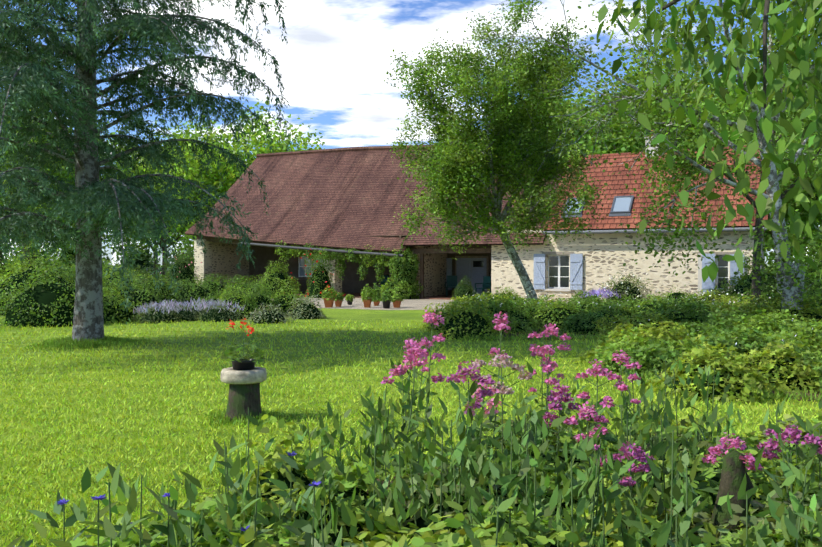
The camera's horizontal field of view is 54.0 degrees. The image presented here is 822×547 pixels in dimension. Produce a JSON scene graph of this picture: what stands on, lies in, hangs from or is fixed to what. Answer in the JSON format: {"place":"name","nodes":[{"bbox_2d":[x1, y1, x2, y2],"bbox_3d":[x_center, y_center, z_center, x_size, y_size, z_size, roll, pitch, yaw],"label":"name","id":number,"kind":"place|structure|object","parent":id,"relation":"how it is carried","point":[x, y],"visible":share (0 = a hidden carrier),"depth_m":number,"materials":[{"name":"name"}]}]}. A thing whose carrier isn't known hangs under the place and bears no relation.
{"place":"outdoors","nodes":[
{"label":"outdoors","id":0,"kind":"place"},
{"bbox_2d":[194,235,490,297],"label":"barn","id":1,"kind":"structure","parent":0,"point":[218,257],"depth_m":40.31,"materials":[{"name":"beige stone"}]},
{"bbox_2d":[185,148,439,252],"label":"barn roof","id":2,"kind":"structure","parent":1,"relation":"on","point":[346,199],"depth_m":41.68,"materials":[{"name":"brown tile"}]},
{"bbox_2d":[241,242,402,256],"bbox_3d":[-4.429,-1.166,38.398,9.059,0.794,0.120,0,1,26],"label":"gutter","id":3,"kind":"object","parent":1,"relation":"attached to","point":[330,250],"visible":0.88,"depth_m":38.18,"materials":[{"name":"grey metal"}]},
{"bbox_2d":[274,236,423,298],"bbox_3d":[-3.172,-0.216,37.931,7.901,3.055,1.445,0,1,24],"label":"vine","id":4,"kind":"object","parent":1,"relation":"attached to","point":[393,262],"visible":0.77,"depth_m":37.13,"materials":[{"name":"green plant"}]},
{"bbox_2d":[256,145,439,156],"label":"roof ridge","id":5,"kind":"structure","parent":0,"point":[328,150],"depth_m":45.26,"materials":[{"name":"brown tile"}]},
{"bbox_2d":[374,275,388,286],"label":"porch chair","id":6,"kind":"object","parent":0,"point":[384,281],"visible":0.33,"depth_m":40.30,"materials":[{"name":"teal"}]},
{"bbox_2d":[0,265,821,546],"bbox_3d":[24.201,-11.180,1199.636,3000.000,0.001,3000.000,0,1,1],"label":"lawn","id":7,"kind":"structure","parent":0,"point":[340,316],"depth_m":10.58,"materials":[{"name":"green plant"}]},
{"bbox_2d":[0,120,58,267],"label":"tree leaves","id":8,"kind":"object","parent":7,"relation":"on","point":[15,230],"depth_m":58.87,"materials":[{"name":"green plant"}]},
{"bbox_2d":[6,212,74,258],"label":"tree leaves","id":9,"kind":"object","parent":7,"relation":"on","point":[46,248],"depth_m":90.83,"materials":[{"name":"green plant"}]},
{"bbox_2d":[9,203,109,266],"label":"tree leaves","id":10,"kind":"object","parent":7,"relation":"on","point":[59,246],"depth_m":73.13,"materials":[{"name":"green plant"}]},
{"bbox_2d":[0,104,143,263],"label":"tree leaves","id":11,"kind":"object","parent":7,"relation":"on","point":[70,177],"depth_m":47.99,"materials":[{"name":"green plant"}]},
{"bbox_2d":[0,238,193,284],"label":"hedge","id":12,"kind":"object","parent":7,"relation":"on","point":[142,257],"visible":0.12,"depth_m":96.26,"materials":[{"name":"green plant"}]},
{"bbox_2d":[0,0,276,343],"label":"cedar trunk and branches","id":13,"kind":"object","parent":7,"relation":"on","point":[88,319],"visible":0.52,"depth_m":15.55,"materials":[{"name":"grey plant"}]},
{"bbox_2d":[0,0,292,324],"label":"cedar needles","id":14,"kind":"object","parent":13,"relation":"attached to","point":[31,80],"visible":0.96,"depth_m":14.39,"materials":[{"name":"green plant"}]},
{"bbox_2d":[102,108,213,277],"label":"tree leaves","id":15,"kind":"object","parent":7,"relation":"on","point":[142,172],"depth_m":62.48,"materials":[{"name":"green plant"}]},
{"bbox_2d":[129,131,197,277],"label":"tree leaves","id":16,"kind":"object","parent":7,"relation":"on","point":[179,239],"depth_m":79.96,"materials":[{"name":"green plant"}]},
{"bbox_2d":[0,241,326,327],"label":"border shrub","id":17,"kind":"object","parent":7,"relation":"on","point":[68,275],"visible":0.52,"depth_m":23.27,"materials":[{"name":"green plant"}]},
{"bbox_2d":[128,97,324,258],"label":"tree leaves","id":18,"kind":"object","parent":7,"relation":"on","point":[259,147],"depth_m":53.13,"materials":[{"name":"green plant"}]},
{"bbox_2d":[164,233,300,296],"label":"shrubs","id":19,"kind":"object","parent":7,"relation":"on","point":[267,275],"visible":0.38,"depth_m":39.39,"materials":[{"name":"green plant"}]},
{"bbox_2d":[225,383,261,423],"bbox_3d":[-1.680,1.284,8.102,0.430,0.409,0.430,0,1,1],"label":"stone pedestal","id":20,"kind":"object","parent":7,"relation":"on","point":[242,398],"visible":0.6,"depth_m":7.96,"materials":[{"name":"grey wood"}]},
{"bbox_2d":[220,367,266,383],"bbox_3d":[-1.680,1.022,8.099,0.456,0.125,0.456,0,1,1],"label":"stone cap","id":21,"kind":"object","parent":20,"relation":"on","point":[229,375],"visible":0.85,"depth_m":7.92,"materials":[{"name":"grey stone"}]},
{"bbox_2d":[231,358,254,369],"bbox_3d":[-1.680,0.959,8.098,0.248,0.190,0.248,0,1,1],"label":"pedestal pot","id":22,"kind":"object","parent":21,"relation":"on","point":[245,365],"visible":0.6,"depth_m":8.00,"materials":[{"name":"black plastic"}]},
{"label":"pot soil","id":23,"kind":"structure","parent":22,"relation":"in","visible":0},
{"bbox_2d":[227,325,257,360],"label":"flower stems","id":24,"kind":"object","parent":23,"relation":"on","point":[243,349],"visible":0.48,"depth_m":8.09,"materials":[{"name":"green plant"}]},
{"bbox_2d":[226,318,253,335],"bbox_3d":[-1.700,0.536,8.071,0.300,0.176,0.108,0,1,1],"label":"red geranium","id":25,"kind":"object","parent":24,"relation":"attached to","point":[245,323],"visible":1,"depth_m":8.06,"materials":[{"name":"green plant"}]},
{"bbox_2d":[221,340,265,361],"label":"geranium leaves","id":26,"kind":"object","parent":23,"relation":"on","point":[233,349],"visible":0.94,"depth_m":8.04,"materials":[{"name":"green plant"}]},
{"bbox_2d":[304,248,333,297],"bbox_3d":[-4.310,-0.111,38.245,1.574,2.630,1.283,0,1,1],"label":"rose bush","id":27,"kind":"object","parent":7,"relation":"on","point":[318,265],"visible":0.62,"depth_m":38.06,"materials":[{"name":"green plant"}]},
{"bbox_2d":[160,249,333,296],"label":"flowers","id":28,"kind":"object","parent":27,"relation":"attached to","point":[290,272],"visible":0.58,"depth_m":38.03,"materials":[{"name":"red plant"}]},
{"bbox_2d":[249,245,490,294],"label":"porch back wall","id":29,"kind":"structure","parent":7,"relation":"on","point":[351,281],"depth_m":43.02,"materials":[{"name":"grey stone"}]},
{"bbox_2d":[298,256,321,276],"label":"porch window frames","id":30,"kind":"structure","parent":29,"relation":"in","point":[299,266],"depth_m":44.08,"materials":[{"name":"grey wood"}]},
{"bbox_2d":[300,257,322,275],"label":"porch window glass","id":31,"kind":"object","parent":30,"relation":"in","point":[302,269],"visible":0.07,"depth_m":44.09,"materials":[{"name":"glass"}]},
{"bbox_2d":[455,256,488,292],"bbox_3d":[2.993,0.133,39.762,1.740,2.000,0.070,0,1,26],"label":"door frame","id":32,"kind":"object","parent":29,"relation":"attached to","point":[487,274],"visible":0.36,"depth_m":39.53,"materials":[{"name":"wood"}]},
{"bbox_2d":[133,287,620,314],"bbox_3d":[0.420,0.779,26.732,18.784,0.535,2.470,0,1,-31],"label":"lavender","id":33,"kind":"object","parent":7,"relation":"on","point":[213,303],"visible":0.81,"depth_m":22.54,"materials":[{"name":"purple plant"}]},
{"bbox_2d":[293,292,485,299],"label":"porch floor","id":34,"kind":"structure","parent":7,"relation":"on","point":[445,297],"depth_m":38.20,"materials":[{"name":"grey concrete"}]},
{"bbox_2d":[445,276,457,295],"bbox_3d":[1.953,0.593,38.768,0.580,0.980,0.520,0,1,9],"label":"terrace chair","id":35,"kind":"object","parent":34,"relation":"on","point":[451,282],"depth_m":38.97,"materials":[{"name":"teal"}]},
{"bbox_2d":[475,276,490,295],"bbox_3d":[3.313,0.612,36.984,0.520,0.980,0.580,0,1,-35],"label":"chair","id":36,"kind":"object","parent":34,"relation":"on","point":[486,283],"visible":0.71,"depth_m":37.03,"materials":[{"name":"teal"}]},
{"bbox_2d":[0,250,821,546],"bbox_3d":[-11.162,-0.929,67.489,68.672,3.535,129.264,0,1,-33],"label":"shrub","id":37,"kind":"object","parent":7,"relation":"on","point":[47,296],"visible":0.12,"depth_m":20.44,"materials":[{"name":"green plant"}]},
{"bbox_2d":[597,0,821,282],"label":"tree leaves","id":38,"kind":"object","parent":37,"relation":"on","point":[794,80],"visible":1,"depth_m":2.94,"materials":[{"name":"green plant"}]},
{"bbox_2d":[658,0,816,107],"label":"branch","id":39,"kind":"object","parent":38,"relation":"attached to","point":[765,16],"visible":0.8,"depth_m":2.84,"materials":[{"name":"brown plant"}]},
{"bbox_2d":[24,332,821,490],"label":"shadow","id":40,"kind":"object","parent":7,"relation":"on","point":[220,416],"depth_m":14.64,"materials":[{"name":"green plant"}]},
{"bbox_2d":[446,258,486,294],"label":"interior wall","id":41,"kind":"structure","parent":7,"relation":"on","point":[464,267],"depth_m":39.74,"materials":[{"name":"paint"}]},
{"bbox_2d":[473,261,483,266],"bbox_3d":[3.300,-0.465,39.508,0.550,0.300,0.016,0,1,26],"label":"window","id":42,"kind":"structure","parent":41,"relation":"attached to","point":[478,263],"depth_m":39.50,"materials":[{"name":"grey glass"}]},
{"bbox_2d":[384,0,609,300],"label":"tree","id":43,"kind":"object","parent":7,"relation":"on","point":[445,149],"depth_m":25.81,"materials":[{"name":"green plant"}]},
{"bbox_2d":[491,230,764,301],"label":"house stone walls","id":44,"kind":"structure","parent":7,"relation":"on","point":[607,254],"depth_m":32.69,"materials":[{"name":"beige stone"}]},
{"bbox_2d":[534,254,544,289],"bbox_3d":[5.419,-0.077,34.062,0.500,1.500,0.057,0,1,26],"label":"shutter","id":45,"kind":"object","parent":44,"relation":"attached to","point":[539,271],"visible":0.98,"depth_m":34.05,"materials":[{"name":"paint"}]},
{"bbox_2d":[548,255,568,288],"bbox_3d":[6.239,-0.081,33.952,0.970,1.430,0.053,0,1,26],"label":"window frame","id":46,"kind":"object","parent":44,"relation":"attached to","point":[558,276],"visible":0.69,"depth_m":33.94,"materials":[{"name":"white wood"}]},
{"bbox_2d":[549,256,568,286],"bbox_3d":[6.239,-0.081,33.951,0.850,1.310,0.007,0,1,26],"label":"window glass","id":47,"kind":"object","parent":46,"relation":"in","point":[553,271],"visible":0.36,"depth_m":33.95,"materials":[{"name":"glass"}]},
{"bbox_2d":[570,254,582,289],"bbox_3d":[6.837,-0.069,33.366,0.520,1.500,0.057,0,1,26],"label":"shutter","id":48,"kind":"object","parent":44,"relation":"attached to","point":[576,271],"visible":1,"depth_m":33.35,"materials":[{"name":"paint"}]},
{"bbox_2d":[586,267,646,294],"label":"white roses","id":49,"kind":"object","parent":44,"relation":"attached to","point":[622,282],"visible":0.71,"depth_m":31.60,"materials":[{"name":"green plant"}]},
{"bbox_2d":[544,253,727,295],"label":"sills","id":50,"kind":"structure","parent":44,"relation":"attached to","point":[699,275],"depth_m":31.30,"materials":[{"name":"beige stone"}]},
{"bbox_2d":[542,252,734,254],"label":"lintels","id":51,"kind":"object","parent":44,"relation":"attached to","point":[568,253],"visible":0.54,"depth_m":33.53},
{"bbox_2d":[543,227,766,268],"bbox_3d":[9.422,-0.263,31.900,8.550,2.961,0.475,0,1,26],"label":"gutter","id":52,"kind":"object","parent":44,"relation":"attached to","point":[663,230],"depth_m":31.73,"materials":[{"name":"silver metal"}]},
{"bbox_2d":[543,148,767,230],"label":"roof","id":53,"kind":"structure","parent":44,"relation":"on","point":[619,205],"depth_m":33.28,"materials":[{"name":"tile"}]},
{"bbox_2d":[702,254,714,294],"bbox_3d":[11.469,0.030,31.091,0.480,1.590,0.057,0,1,26],"label":"shutter","id":54,"kind":"object","parent":44,"relation":"attached to","point":[707,284],"visible":0.46,"depth_m":31.09,"materials":[{"name":"paint"}]},
{"bbox_2d":[716,255,728,288],"bbox_3d":[12.033,-0.050,31.107,0.480,1.350,0.050,0,1,26],"label":"window frame","id":55,"kind":"object","parent":44,"relation":"attached to","point":[717,277],"visible":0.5,"depth_m":31.15,"materials":[{"name":"white wood"}]},
{"bbox_2d":[718,256,727,287],"bbox_3d":[12.033,-0.050,31.105,0.360,1.230,0.008,0,1,26],"label":"window glass","id":56,"kind":"object","parent":55,"relation":"in","point":[721,271],"visible":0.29,"depth_m":31.11,"materials":[{"name":"glass"}]},
{"bbox_2d":[730,254,744,284],"bbox_3d":[12.388,-0.140,30.638,0.510,1.180,0.057,0,1,26],"label":"shutter","id":57,"kind":"object","parent":44,"relation":"attached to","point":[733,267],"visible":0.38,"depth_m":30.67,"materials":[{"name":"paint"}]},
{"bbox_3d":[11.938,-3.546,36.988,8.550,0.090,5.170,0,-41,26],"label":"orange roof","id":58,"kind":"object","parent":44,"relation":"attached to","visible":0},
{"bbox_2d":[644,136,658,156],"bbox_3d":[10.628,-5.357,35.435,0.650,1.270,0.600,0,1,26],"label":"chimney","id":59,"kind":"object","parent":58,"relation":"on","point":[650,148],"visible":0.14,"depth_m":35.24,"materials":[{"name":"ceramic"}]},
{"bbox_2d":[573,145,746,157],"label":"roof ridge","id":60,"kind":"structure","parent":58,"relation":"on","point":[604,155],"depth_m":36.02,"materials":[{"name":"tile"}]},
{"bbox_2d":[551,79,708,160],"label":"tree leaves","id":61,"kind":"object","parent":7,"relation":"on","point":[601,147],"depth_m":66.12,"materials":[{"name":"green plant"}]},
{"bbox_2d":[583,60,721,151],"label":"tree leaves","id":62,"kind":"object","parent":7,"relation":"on","point":[715,96],"depth_m":71.03,"materials":[{"name":"green plant"}]},
{"bbox_2d":[670,79,808,148],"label":"tree leaves","id":63,"kind":"object","parent":7,"relation":"on","point":[713,114],"depth_m":68.04,"materials":[{"name":"green plant"}]},
{"bbox_2d":[691,49,820,275],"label":"tree leaves","id":64,"kind":"object","parent":7,"relation":"on","point":[738,111],"depth_m":53.58,"materials":[{"name":"green plant"}]},
{"bbox_2d":[717,226,821,302],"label":"bush","id":65,"kind":"object","parent":7,"relation":"on","point":[732,281],"visible":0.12,"depth_m":29.10,"materials":[{"name":"green plant"}]},
{"bbox_2d":[719,126,821,256],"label":"tree leaves","id":66,"kind":"object","parent":7,"relation":"on","point":[789,184],"depth_m":46.03,"materials":[{"name":"green plant"}]},
{"bbox_2d":[752,119,821,265],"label":"tree leaves","id":67,"kind":"object","parent":7,"relation":"on","point":[804,216],"depth_m":34.84,"materials":[{"name":"green plant"}]},
{"bbox_2d":[0,0,821,264],"label":"sky","id":68,"kind":"structure","parent":0,"point":[334,63],"materials":[{"name":"white"}]},
{"bbox_2d":[296,296,617,309],"bbox_3d":[2.406,1.220,31.187,23.300,0.001,9.000,0,1,26],"label":"gravel court","id":69,"kind":"object","parent":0,"point":[406,304],"visible":0.2,"depth_m":31.62,"materials":[{"name":"beige gravel"}]},
{"bbox_2d":[324,298,334,307],"bbox_3d":[-2.997,1.068,29.449,0.424,0.340,0.418,0,1,1],"label":"pot","id":70,"kind":"object","parent":69,"relation":"on","point":[329,303],"visible":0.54,"depth_m":29.31,"materials":[{"name":"ceramic"}]},
{"bbox_2d":[334,300,342,306],"bbox_3d":[-2.706,1.102,30.070,0.318,0.260,0.313,0,1,1],"label":"pot","id":71,"kind":"object","parent":69,"relation":"on","point":[338,303],"visible":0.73,"depth_m":29.97,"materials":[{"name":"ceramic"}]},
{"bbox_2d":[363,299,371,307],"bbox_3d":[-1.591,1.089,29.421,0.339,0.300,0.334,0,1,1],"label":"pot","id":72,"kind":"object","parent":69,"relation":"on","point":[367,303],"visible":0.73,"depth_m":29.31,"materials":[{"name":"ceramic"}]},
{"bbox_2d":[382,299,390,308],"bbox_3d":[-0.874,1.085,28.805,0.339,0.320,0.334,0,1,1],"label":"pot","id":73,"kind":"object","parent":69,"relation":"on","point":[386,304],"visible":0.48,"depth_m":28.70,"materials":[{"name":"black plastic"}]},
{"bbox_2d":[393,299,400,307],"bbox_3d":[-0.513,1.089,29.399,0.360,0.300,0.355,0,1,1],"label":"pot","id":74,"kind":"object","parent":69,"relation":"on","point":[396,303],"visible":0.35,"depth_m":29.28,"materials":[{"name":"ceramic"}]},
{"bbox_2d":[452,271,733,303],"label":"wall plants","id":75,"kind":"object","parent":69,"relation":"on","point":[610,286],"depth_m":31.62,"materials":[{"name":"green plant"}]},
{"bbox_2d":[357,328,820,541],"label":"bed soil","id":76,"kind":"structure","parent":0,"point":[538,332],"depth_m":9.88,"materials":[{"name":"brown soil"}]},
{"bbox_2d":[6,310,821,546],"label":"valerian","id":77,"kind":"object","parent":76,"relation":"on","point":[476,464],"depth_m":4.09,"materials":[{"name":"green plant"}]},
{"bbox_2d":[63,323,820,546],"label":"flower stems","id":78,"kind":"object","parent":76,"relation":"on","point":[525,481],"visible":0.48,"depth_m":4.19,"materials":[{"name":"green plant"}]},
{"bbox_2d":[70,406,821,546],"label":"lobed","id":79,"kind":"object","parent":76,"relation":"on","point":[363,480],"visible":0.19,"depth_m":4.21,"materials":[{"name":"green plant"}]},
{"bbox_2d":[14,451,321,546],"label":"blue flowers","id":80,"kind":"object","parent":79,"relation":"on","point":[102,497],"visible":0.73,"depth_m":3.31,"materials":[{"name":"blue plant"}]},
{"bbox_2d":[114,413,821,546],"bbox_3d":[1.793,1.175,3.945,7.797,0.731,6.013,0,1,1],"label":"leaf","id":81,"kind":"object","parent":79,"relation":"on","point":[455,539],"visible":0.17,"depth_m":4.30,"materials":[{"name":"green plant"}]},
{"bbox_2d":[449,300,528,329],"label":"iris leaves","id":82,"kind":"object","parent":76,"relation":"on","point":[488,312],"visible":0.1,"depth_m":18.12,"materials":[{"name":"green plant"}]},
{"bbox_2d":[419,286,821,340],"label":"hedge","id":83,"kind":"object","parent":76,"relation":"on","point":[601,321],"visible":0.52,"depth_m":18.68,"materials":[{"name":"green plant"}]},
{"bbox_2d":[466,288,772,307],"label":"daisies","id":84,"kind":"object","parent":83,"relation":"on","point":[627,300],"visible":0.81,"depth_m":19.91,"materials":[{"name":"green plant"}]},
{"bbox_2d":[449,0,821,312],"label":"tree","id":85,"kind":"object","parent":76,"relation":"on","point":[654,108],"depth_m":18.34,"materials":[{"name":"green plant"}]},
{"bbox_2d":[572,307,821,404],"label":"geranium bed","id":86,"kind":"object","parent":76,"relation":"on","point":[754,336],"visible":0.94,"depth_m":11.26,"materials":[{"name":"green plant"}]},
{"bbox_2d":[620,14,821,306],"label":"tree","id":87,"kind":"object","parent":76,"relation":"on","point":[690,167],"depth_m":21.15,"materials":[{"name":"green plant"}]},
{"bbox_2d":[712,449,753,530],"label":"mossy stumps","id":88,"kind":"object","parent":76,"relation":"on","point":[733,471],"visible":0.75,"depth_m":4.07,"materials":[{"name":"grey wood"}]},
{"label":"roof","id":89,"kind":"object","parent":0,"visible":0},
{"bbox_2d":[403,165,564,245],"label":"roof","id":90,"kind":"structure","parent":89,"relation":"on","point":[422,240],"depth_m":36.05,"materials":[{"name":"brown tile"}]}
]}

